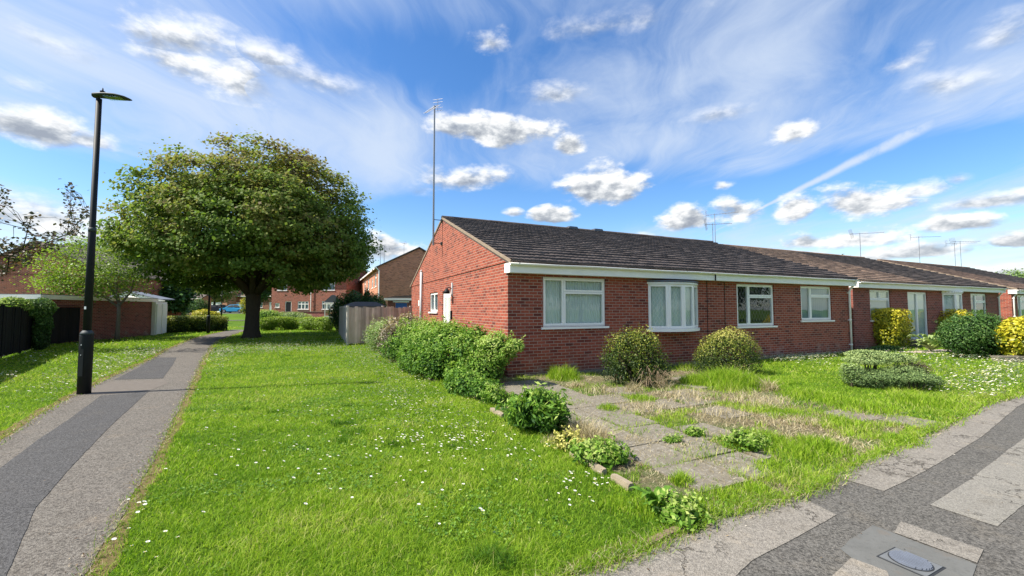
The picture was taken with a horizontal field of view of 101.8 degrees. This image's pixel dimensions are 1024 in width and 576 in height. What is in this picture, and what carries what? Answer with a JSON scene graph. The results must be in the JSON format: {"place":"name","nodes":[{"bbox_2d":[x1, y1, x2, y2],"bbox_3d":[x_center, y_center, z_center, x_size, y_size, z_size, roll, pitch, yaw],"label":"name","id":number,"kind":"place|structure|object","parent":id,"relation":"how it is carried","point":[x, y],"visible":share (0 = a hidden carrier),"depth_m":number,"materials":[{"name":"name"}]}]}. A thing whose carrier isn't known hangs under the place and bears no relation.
{"place":"outdoors","nodes":[
{"label":"outdoors","id":0,"kind":"place"},
{"bbox_2d":[0,340,1020,575],"bbox_3d":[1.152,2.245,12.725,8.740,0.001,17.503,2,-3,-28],"label":"front garden ground","id":1,"kind":"structure","parent":0,"point":[650,476],"depth_m":5.81,"materials":[{"name":"plant"}]},
{"bbox_2d":[360,315,395,351],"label":"shrub","id":2,"kind":"object","parent":1,"relation":"on","point":[373,330],"visible":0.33,"depth_m":16.18,"materials":[{"name":"green plant"}]},
{"bbox_2d":[374,312,424,355],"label":"shrub","id":3,"kind":"object","parent":1,"relation":"on","point":[387,329],"visible":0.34,"depth_m":14.00,"materials":[{"name":"grey plant"}]},
{"bbox_2d":[375,313,438,360],"bbox_3d":[-3.058,1.487,12.565,2.019,1.549,2.518,1,-3,-24],"label":"rose bush","id":4,"kind":"object","parent":1,"relation":"on","point":[394,347],"visible":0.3,"depth_m":12.50,"materials":[{"name":"green plant"}]},
{"bbox_2d":[395,315,491,379],"bbox_3d":[-1.783,1.410,10.431,2.301,1.481,3.808,1,-3,-24],"label":"shrub","id":5,"kind":"object","parent":1,"relation":"on","point":[429,350],"visible":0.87,"depth_m":9.59,"materials":[{"name":"green plant"}]},
{"bbox_2d":[442,355,505,400],"bbox_3d":[-0.859,1.733,8.305,1.082,0.630,2.512,1,-3,-14],"label":"ivy clump","id":6,"kind":"object","parent":1,"relation":"on","point":[464,378],"visible":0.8,"depth_m":7.77,"materials":[{"name":"green plant"}]},
{"bbox_2d":[476,382,509,404],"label":"weed","id":7,"kind":"object","parent":1,"relation":"on","point":[492,394],"visible":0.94,"depth_m":6.89,"materials":[{"name":"green plant"}]},
{"bbox_2d":[463,325,525,383],"bbox_3d":[-0.447,1.436,8.877,1.318,1.261,1.413,1,-3,-24],"label":"variegated shrub","id":8,"kind":"object","parent":1,"relation":"on","point":[491,358],"visible":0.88,"depth_m":8.67,"materials":[{"name":"green plant"}]},
{"bbox_2d":[494,381,575,434],"bbox_3d":[0.323,1.572,5.516,1.134,0.729,0.948,0,-3,0],"label":"hellebore","id":9,"kind":"object","parent":1,"relation":"on","point":[544,410],"visible":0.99,"depth_m":5.32,"materials":[{"name":"green plant"}]},
{"bbox_2d":[544,424,584,452],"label":"weed","id":10,"kind":"object","parent":1,"relation":"on","point":[561,439],"visible":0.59,"depth_m":4.72,"materials":[{"name":"yellow plant"}]},
{"bbox_2d":[556,391,589,398],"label":"paving slab","id":11,"kind":"structure","parent":1,"relation":"on","point":[571,394],"depth_m":7.62,"materials":[{"name":"concrete"}]},
{"bbox_2d":[566,408,597,420],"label":"paving slab","id":12,"kind":"structure","parent":1,"relation":"on","point":[583,415],"depth_m":6.27,"materials":[{"name":"concrete"}]},
{"bbox_2d":[567,397,605,407],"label":"paving slab","id":13,"kind":"structure","parent":1,"relation":"on","point":[592,403],"depth_m":7.05,"materials":[{"name":"concrete"}]},
{"bbox_2d":[568,418,622,431],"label":"paving slab","id":14,"kind":"structure","parent":1,"relation":"on","point":[604,425],"depth_m":5.72,"materials":[{"name":"concrete"}]},
{"bbox_2d":[564,432,636,470],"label":"weed","id":15,"kind":"object","parent":1,"relation":"on","point":[608,455],"visible":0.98,"depth_m":4.27,"materials":[{"name":"green plant"}]},
{"bbox_2d":[578,406,630,416],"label":"paving slab","id":16,"kind":"structure","parent":1,"relation":"on","point":[592,409],"depth_m":6.44,"materials":[{"name":"concrete"}]},
{"bbox_2d":[590,394,633,403],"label":"paving slab","id":17,"kind":"structure","parent":1,"relation":"on","point":[605,400],"depth_m":7.38,"materials":[{"name":"concrete"}]},
{"bbox_2d":[598,413,659,427],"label":"paving slab","id":18,"kind":"structure","parent":1,"relation":"on","point":[625,421],"depth_m":5.91,"materials":[{"name":"concrete"}]},
{"bbox_2d":[605,430,654,448],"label":"paving slab","id":19,"kind":"structure","parent":1,"relation":"on","point":[623,433],"depth_m":5.06,"materials":[{"name":"concrete"}]},
{"bbox_2d":[599,324,674,386],"bbox_3d":[2.628,1.414,8.973,1.545,1.315,1.322,0,-3,0],"label":"bush","id":20,"kind":"object","parent":1,"relation":"on","point":[633,366],"visible":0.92,"depth_m":8.78,"materials":[{"name":"green plant"}]},
{"bbox_2d":[622,424,688,442],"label":"paving slab","id":21,"kind":"structure","parent":1,"relation":"on","point":[655,429],"depth_m":5.34,"materials":[{"name":"concrete"}]},
{"bbox_2d":[620,443,696,468],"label":"paving slab","id":22,"kind":"structure","parent":1,"relation":"on","point":[655,448],"depth_m":4.50,"materials":[{"name":"concrete"}]},
{"bbox_2d":[637,365,680,387],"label":"dead twigs","id":23,"kind":"object","parent":1,"relation":"on","point":[648,383],"visible":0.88,"depth_m":8.44,"materials":[{"name":"brown plant"}]},
{"bbox_2d":[641,399,690,409],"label":"paving slab","id":24,"kind":"structure","parent":1,"relation":"on","point":[676,404],"depth_m":6.95,"materials":[{"name":"concrete"}]},
{"bbox_2d":[659,432,682,443],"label":"weed","id":25,"kind":"object","parent":1,"relation":"on","point":[675,438],"visible":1,"depth_m":4.94,"materials":[{"name":"green plant"}]},
{"bbox_2d":[668,396,715,405],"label":"paving slab","id":26,"kind":"structure","parent":1,"relation":"on","point":[695,403],"depth_m":7.15,"materials":[{"name":"concrete"}]},
{"bbox_2d":[681,421,706,436],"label":"weed","id":27,"kind":"object","parent":1,"relation":"on","point":[691,430],"visible":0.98,"depth_m":5.19,"materials":[{"name":"green plant"}]},
{"bbox_2d":[657,436,736,459],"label":"paving slab","id":28,"kind":"structure","parent":1,"relation":"on","point":[692,439],"depth_m":4.76,"materials":[{"name":"concrete"}]},
{"bbox_2d":[653,460,748,492],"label":"paving slab","id":29,"kind":"structure","parent":1,"relation":"on","point":[707,477],"depth_m":4.01,"materials":[{"name":"concrete"}]},
{"bbox_2d":[671,423,731,440],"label":"paving slab","id":30,"kind":"structure","parent":1,"relation":"on","point":[712,429],"depth_m":5.49,"materials":[{"name":"concrete"}]},
{"bbox_2d":[696,406,753,418],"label":"paving slab","id":31,"kind":"structure","parent":1,"relation":"on","point":[736,415],"depth_m":6.38,"materials":[{"name":"concrete"}]},
{"bbox_2d":[692,325,765,373],"bbox_3d":[5.419,1.539,10.436,1.759,1.210,1.387,0,-3,0],"label":"bush","id":32,"kind":"object","parent":1,"relation":"on","point":[725,342],"visible":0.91,"depth_m":10.23,"materials":[{"name":"green plant"}]},
{"bbox_2d":[699,451,780,480],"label":"paving slab","id":33,"kind":"structure","parent":1,"relation":"on","point":[730,458],"depth_m":4.28,"materials":[{"name":"concrete"}]},
{"bbox_2d":[717,422,776,451],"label":"weed","id":34,"kind":"object","parent":1,"relation":"on","point":[753,443],"visible":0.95,"depth_m":4.71,"materials":[{"name":"green plant"}]},
{"bbox_2d":[824,409,884,421],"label":"paving slab","id":35,"kind":"structure","parent":1,"relation":"on","point":[839,412],"depth_m":6.22,"materials":[{"name":"concrete"}]},
{"bbox_2d":[878,415,950,429],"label":"paving slab","id":36,"kind":"structure","parent":1,"relation":"on","point":[911,420],"depth_m":5.94,"materials":[{"name":"concrete"}]},
{"bbox_2d":[0,312,1023,575],"bbox_3d":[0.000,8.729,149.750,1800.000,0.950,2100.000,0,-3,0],"label":"ground","id":37,"kind":"structure","parent":0,"point":[238,318],"depth_m":4.16,"materials":[{"name":"green plant"}]},
{"bbox_2d":[0,304,79,357],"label":"fence","id":38,"kind":"object","parent":37,"relation":"on","point":[16,323],"visible":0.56,"depth_m":15.35,"materials":[{"name":"black wood"}]},
{"bbox_2d":[0,296,35,311],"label":"ivy","id":39,"kind":"object","parent":38,"relation":"attached to","point":[11,300],"visible":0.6,"depth_m":15.07,"materials":[{"name":"green plant"}]},
{"bbox_2d":[24,297,59,349],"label":"ivy","id":40,"kind":"object","parent":37,"relation":"on","point":[42,312],"visible":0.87,"depth_m":16.17,"materials":[{"name":"green plant"}]},
{"bbox_2d":[0,182,89,281],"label":"maple sapling","id":41,"kind":"object","parent":37,"relation":"on","point":[12,255],"visible":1,"depth_m":15.17,"materials":[{"name":"grey plant"}]},
{"bbox_2d":[0,294,158,343],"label":"garage","id":42,"kind":"structure","parent":37,"relation":"on","point":[135,321],"depth_m":22.34,"materials":[{"name":"red brick"}]},
{"bbox_2d":[3,232,163,339],"bbox_3d":[-21.974,-0.161,21.908,7.221,5.842,5.135,0,-3,0],"label":"young tree","id":43,"kind":"object","parent":37,"relation":"on","point":[67,281],"visible":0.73,"depth_m":21.43,"materials":[{"name":"green plant"}]},
{"bbox_2d":[0,240,180,315],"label":"house","id":44,"kind":"structure","parent":37,"relation":"on","point":[7,286],"depth_m":31.85,"materials":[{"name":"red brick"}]},
{"bbox_2d":[0,330,242,575],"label":"footpath","id":45,"kind":"structure","parent":37,"relation":"on","point":[82,494],"depth_m":4.11,"materials":[{"name":"grey asphalt"}]},
{"bbox_2d":[0,392,146,575],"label":"path patch","id":46,"kind":"object","parent":45,"relation":"on","point":[31,475],"visible":1,"depth_m":4.29,"materials":[{"name":"grey asphalt"}]},
{"bbox_2d":[76,88,131,394],"bbox_3d":[-7.821,-0.906,7.994,0.683,6.020,0.250,0,-3,-4],"label":"street lamp","id":47,"kind":"object","parent":45,"relation":"on","point":[85,360],"visible":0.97,"depth_m":7.92,"materials":[{"name":"black metal"}]},
{"bbox_2d":[71,380,167,394],"bbox_3d":[-7.903,2.026,8.585,1.230,0.001,1.673,1,-3,-22],"label":"path patch","id":48,"kind":"object","parent":45,"relation":"on","point":[126,386],"visible":0.92,"depth_m":8.55,"materials":[{"name":"grey asphalt"}]},
{"bbox_2d":[114,357,176,379],"bbox_3d":[-9.993,2.176,11.550,0.878,0.001,5.541,2,-4,-36],"label":"path patch","id":49,"kind":"object","parent":45,"relation":"on","point":[157,367],"visible":1,"depth_m":10.78,"materials":[{"name":"grey asphalt"}]},
{"bbox_2d":[0,330,242,575],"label":"path edge soil","id":50,"kind":"structure","parent":37,"relation":"on","point":[109,561],"depth_m":3.97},
{"bbox_2d":[108,291,174,334],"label":"garage","id":51,"kind":"structure","parent":37,"relation":"on","point":[159,319],"depth_m":26.55,"materials":[{"name":"white brick"}]},
{"bbox_2d":[155,304,161,333],"bbox_3d":[-22.128,1.933,26.051,0.057,1.860,0.778,1,-3,-25],"label":"door","id":52,"kind":"structure","parent":51,"relation":"in","point":[158,306],"depth_m":25.96,"materials":[{"name":"white plastic"}]},
{"bbox_2d":[161,304,167,332],"bbox_3d":[-22.548,1.980,26.963,0.057,1.860,0.896,1,-3,-25],"label":"door","id":53,"kind":"structure","parent":51,"relation":"in","point":[164,306],"depth_m":26.91,"materials":[{"name":"white plastic"}]},
{"bbox_2d":[154,279,200,314],"bbox_3d":[-32.905,1.006,40.000,5.375,5.008,5.713,0,-3,0],"label":"background tree","id":54,"kind":"object","parent":37,"relation":"on","point":[180,303],"visible":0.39,"depth_m":39.23,"materials":[{"name":"green plant"}]},
{"bbox_2d":[166,315,228,332],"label":"hedge","id":55,"kind":"object","parent":37,"relation":"on","point":[186,323],"visible":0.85,"depth_m":29.00,"materials":[{"name":"green plant"}]},
{"bbox_2d":[190,280,243,311],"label":"background tree","id":56,"kind":"object","parent":37,"relation":"on","point":[217,298],"visible":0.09,"depth_m":79.80,"materials":[{"name":"green plant"}]},
{"bbox_2d":[76,124,389,338],"bbox_3d":[-14.350,-2.778,23.390,14.127,11.322,13.915,0,-3,0],"label":"maple tree","id":57,"kind":"object","parent":37,"relation":"on","point":[268,226],"visible":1,"depth_m":19.82,"materials":[{"name":"green plant"}]},
{"bbox_2d":[236,290,271,311],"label":"house","id":58,"kind":"structure","parent":37,"relation":"on","point":[266,306],"depth_m":90.06,"materials":[{"name":"orange brick"}]},
{"bbox_2d":[260,309,282,320],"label":"shrub","id":59,"kind":"object","parent":37,"relation":"on","point":[264,313],"visible":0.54,"depth_m":41.48,"materials":[{"name":"green plant"}]},
{"bbox_2d":[260,316,301,330],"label":"hedge","id":60,"kind":"object","parent":37,"relation":"on","point":[270,323],"visible":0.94,"depth_m":31.60,"materials":[{"name":"green plant"}]},
{"bbox_2d":[267,311,310,320],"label":"shrub","id":61,"kind":"object","parent":37,"relation":"on","point":[295,314],"visible":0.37,"depth_m":45.42,"materials":[{"name":"green plant"}]},
{"bbox_2d":[281,311,328,317],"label":"garden wall","id":62,"kind":"structure","parent":37,"relation":"on","point":[317,313],"depth_m":48.70,"materials":[{"name":"red brick"}]},
{"bbox_2d":[296,316,335,330],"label":"hedge","id":63,"kind":"object","parent":37,"relation":"on","point":[319,323],"visible":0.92,"depth_m":30.81,"materials":[{"name":"green plant"}]},
{"bbox_2d":[271,271,366,313],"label":"terrace house","id":64,"kind":"structure","parent":37,"relation":"on","point":[281,301],"depth_m":54.74,"materials":[{"name":"red brick"}]},
{"bbox_2d":[328,289,386,331],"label":"laurel bush","id":65,"kind":"object","parent":37,"relation":"on","point":[351,297],"visible":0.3,"depth_m":28.58,"materials":[{"name":"green plant"}]},
{"bbox_2d":[344,302,384,307],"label":"shed","id":66,"kind":"structure","parent":37,"relation":"on","point":[364,304],"depth_m":22.82,"materials":[{"name":"grey wood"}]},
{"bbox_2d":[339,306,411,344],"bbox_3d":[-9.162,1.892,22.576,3.214,1.810,8.758,3,-4,-44],"label":"fence","id":67,"kind":"object","parent":37,"relation":"on","point":[354,322],"visible":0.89,"depth_m":19.04,"materials":[{"name":"grey wood"}]},
{"bbox_2d":[359,247,425,306],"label":"house","id":68,"kind":"structure","parent":37,"relation":"on","point":[397,274],"depth_m":41.08,"materials":[{"name":"brown brick"}]},
{"bbox_2d":[384,295,411,307],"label":"garage","id":69,"kind":"structure","parent":37,"relation":"on","point":[392,300],"depth_m":33.12,"materials":[{"name":"white brick"}]},
{"bbox_2d":[1,335,1014,575],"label":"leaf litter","id":70,"kind":"object","parent":37,"relation":"on","point":[573,574],"visible":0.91,"depth_m":3.82,"materials":[{"name":"brown plant"}]},
{"bbox_2d":[0,338,1023,451],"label":"daisies","id":71,"kind":"object","parent":37,"relation":"on","point":[294,347],"visible":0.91,"depth_m":11.28,"materials":[{"name":"white plant"}]},
{"bbox_2d":[37,359,1008,575],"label":"clover","id":72,"kind":"object","parent":37,"relation":"on","point":[429,492],"visible":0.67,"depth_m":3.87,"materials":[{"name":"green plant"}]},
{"bbox_2d":[610,473,633,490],"bbox_3d":[0.999,1.789,3.784,0.060,0.110,0.255,3,-5,-23],"label":"edging stone","id":73,"kind":"object","parent":37,"relation":"on","point":[623,482],"visible":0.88,"depth_m":3.74,"materials":[{"name":"beige stone"}]},
{"bbox_2d":[410,216,859,376],"bbox_3d":[3.698,-0.009,18.071,14.276,5.150,12.747,1,-3,-24],"label":"bungalow","id":74,"kind":"object","parent":37,"relation":"on","point":[569,296],"visible":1,"depth_m":12.35,"materials":[{"name":"red brick"}]},
{"bbox_2d":[428,292,437,312],"bbox_3d":[-3.088,0.594,16.553,0.179,0.823,1.420,1,-3,-24],"label":"window","id":75,"kind":"structure","parent":74,"relation":"in","point":[434,296],"depth_m":16.58,"materials":[{"name":"white plastic"}]},
{"bbox_2d":[424,98,442,244],"bbox_3d":[-2.855,-4.408,15.223,0.501,5.648,1.003,-1,-3,10],"label":"tv aerial","id":76,"kind":"object","parent":74,"relation":"attached to","point":[441,220],"visible":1,"depth_m":15.40,"materials":[{"name":"metal"}]},
{"bbox_2d":[443,290,450,322],"bbox_3d":[-2.274,1.167,14.799,0.060,2.126,1.066,1,-3,-24],"label":"door","id":77,"kind":"structure","parent":74,"relation":"in","point":[446,307],"depth_m":14.93,"materials":[{"name":"white plastic"}]},
{"bbox_2d":[541,277,608,329],"bbox_3d":[1.598,0.388,10.632,2.000,1.293,0.204,1,-3,-24],"label":"window","id":78,"kind":"structure","parent":74,"relation":"in","point":[580,302],"depth_m":10.68,"materials":[{"name":"white plastic"}]},
{"bbox_2d":[647,279,699,331],"bbox_3d":[4.717,0.496,11.789,2.020,1.455,0.512,1,-3,-24],"label":"bay window","id":79,"kind":"structure","parent":74,"relation":"in","point":[672,306],"depth_m":11.62,"materials":[{"name":"white plastic"}]},
{"bbox_2d":[736,284,777,327],"bbox_3d":[7.851,0.579,13.409,1.910,1.393,0.155,1,-3,-24],"label":"window","id":80,"kind":"structure","parent":74,"relation":"in","point":[745,325],"depth_m":13.37,"materials":[{"name":"white plastic"}]},
{"bbox_2d":[800,286,834,321],"bbox_3d":[10.757,0.566,14.732,1.890,1.253,0.179,1,-3,-24],"label":"window","id":81,"kind":"structure","parent":74,"relation":"in","point":[815,300],"depth_m":14.82,"materials":[{"name":"white plastic"}]},
{"bbox_2d":[630,485,682,509],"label":"dock plant","id":82,"kind":"object","parent":37,"relation":"on","point":[652,497],"visible":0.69,"depth_m":3.26,"materials":[{"name":"green plant"}]},
{"bbox_2d":[647,488,714,532],"bbox_3d":[1.283,1.667,3.168,0.473,0.220,0.483,2,-4,-34],"label":"weed","id":83,"kind":"object","parent":37,"relation":"on","point":[680,510],"visible":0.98,"depth_m":3.09,"materials":[{"name":"green plant"}]},
{"bbox_2d":[546,393,1018,575],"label":"pavement edge soil","id":84,"kind":"structure","parent":37,"relation":"on","point":[657,532],"depth_m":2.77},
{"bbox_2d":[724,244,1007,349],"bbox_3d":[17.175,0.343,24.711,13.540,5.121,12.667,1,-3,-24],"label":"bungalow","id":85,"kind":"object","parent":37,"relation":"on","point":[925,297],"visible":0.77,"depth_m":19.10,"materials":[{"name":"red brick"}]},
{"bbox_2d":[870,290,888,321],"bbox_3d":[15.304,0.732,17.316,1.670,1.303,0.179,1,-3,-24],"label":"window","id":86,"kind":"structure","parent":85,"relation":"in","point":[878,298],"depth_m":17.39,"materials":[{"name":"white plastic"}]},
{"bbox_2d":[907,292,927,339],"bbox_3d":[18.049,1.238,18.567,1.696,2.106,0.163,1,-3,-24],"label":"patio door","id":87,"kind":"structure","parent":85,"relation":"in","point":[916,300],"depth_m":18.68,"materials":[{"name":"white glass"}]},
{"bbox_2d":[942,291,963,315],"bbox_3d":[21.003,0.857,19.697,1.940,1.455,0.441,1,-3,-24],"label":"bay window","id":88,"kind":"structure","parent":85,"relation":"in","point":[950,299],"depth_m":19.54,"materials":[{"name":"white plastic"}]},
{"bbox_2d":[865,344,903,351],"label":"ground cover","id":89,"kind":"object","parent":37,"relation":"on","point":[892,348],"visible":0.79,"depth_m":15.57,"materials":[{"name":"green plant"}]},
{"bbox_2d":[837,349,945,390],"bbox_3d":[7.753,1.677,8.571,1.547,0.740,1.575,2,-4,-38],"label":"juniper","id":90,"kind":"object","parent":37,"relation":"on","point":[899,375],"visible":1,"depth_m":8.52,"materials":[{"name":"green plant"}]},
{"bbox_2d":[871,307,915,346],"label":"golden hedge","id":91,"kind":"object","parent":37,"relation":"on","point":[891,332],"visible":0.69,"depth_m":16.78,"materials":[{"name":"yellow plant"}]},
{"bbox_2d":[877,259,1023,320],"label":"bungalow","id":92,"kind":"object","parent":37,"relation":"on","point":[1011,301],"visible":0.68,"depth_m":26.11,"materials":[{"name":"red brick"}]},
{"bbox_2d":[1017,295,1023,316],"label":"window","id":93,"kind":"structure","parent":92,"relation":"in","point":[1020,298],"depth_m":23.84,"materials":[{"name":"white plastic"}]},
{"bbox_2d":[937,308,972,329],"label":"golden hedge","id":94,"kind":"object","parent":37,"relation":"on","point":[953,312],"visible":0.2,"depth_m":19.07,"materials":[{"name":"plant"}]},
{"bbox_2d":[929,309,1011,357],"bbox_3d":[15.402,1.500,13.870,2.251,1.636,1.959,0,-3,0],"label":"bush","id":95,"kind":"object","parent":37,"relation":"on","point":[971,335],"visible":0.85,"depth_m":13.56,"materials":[{"name":"green plant"}]},
{"bbox_2d":[991,355,1023,361],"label":"wall","id":96,"kind":"structure","parent":37,"relation":"on","point":[1018,357],"depth_m":12.58,"materials":[{"name":"concrete"}]},
{"bbox_2d":[992,315,1023,355],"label":"golden hedge","id":97,"kind":"object","parent":37,"relation":"on","point":[1013,330],"visible":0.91,"depth_m":12.81,"materials":[{"name":"yellow plant"}]},
{"bbox_2d":[0,0,1023,274],"label":"sky","id":98,"kind":"structure","parent":0,"point":[812,122],"materials":[{"name":"blue"}]},
{"bbox_2d":[571,397,1023,575],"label":"pavement","id":99,"kind":"structure","parent":0,"point":[860,508],"depth_m":3.14,"materials":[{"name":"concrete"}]},
{"bbox_2d":[581,497,835,575],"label":"pavement patch","id":100,"kind":"object","parent":99,"relation":"on","point":[738,549],"visible":0.93,"depth_m":2.81,"materials":[{"name":"concrete"}]},
{"bbox_2d":[833,558,888,575],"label":"pavement patch","id":101,"kind":"object","parent":99,"relation":"on","point":[852,567],"visible":1,"depth_m":2.53,"materials":[{"name":"concrete"}]},
{"bbox_2d":[840,525,975,575],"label":"cement patch","id":102,"kind":"object","parent":99,"relation":"on","point":[869,544],"visible":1,"depth_m":2.72,"materials":[{"name":"grey concrete"}]},
{"bbox_2d":[876,547,945,575],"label":"stopcock cover","id":103,"kind":"object","parent":102,"relation":"on","point":[913,563],"visible":1,"depth_m":2.59,"materials":[{"name":"grey metal"}]},
{"bbox_2d":[836,396,1023,490],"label":"pavement patch","id":104,"kind":"object","parent":99,"relation":"on","point":[894,471],"visible":0.94,"depth_m":4.61,"materials":[{"name":"concrete"}]},
{"bbox_2d":[895,521,982,562],"bbox_3d":[2.913,1.734,2.860,0.247,0.001,0.447,2,-3,-29],"label":"pavement patch","id":105,"kind":"object","parent":99,"relation":"on","point":[954,547],"visible":1,"depth_m":2.84,"materials":[{"name":"concrete"}]},
{"bbox_2d":[930,439,1023,525],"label":"pavement patch","id":106,"kind":"object","parent":99,"relation":"on","point":[985,493],"visible":1,"depth_m":3.61,"materials":[{"name":"grey concrete"}]},
{"bbox_2d":[898,349,950,352],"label":"neighbour path","id":107,"kind":"structure","parent":0,"point":[936,351],"depth_m":15.61,"materials":[{"name":"beige concrete"}]},
{"bbox_2d":[908,334,940,350],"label":"hosta plant","id":108,"kind":"object","parent":107,"relation":"on","point":[927,342],"visible":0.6,"depth_m":15.57,"materials":[{"name":"green plant"}]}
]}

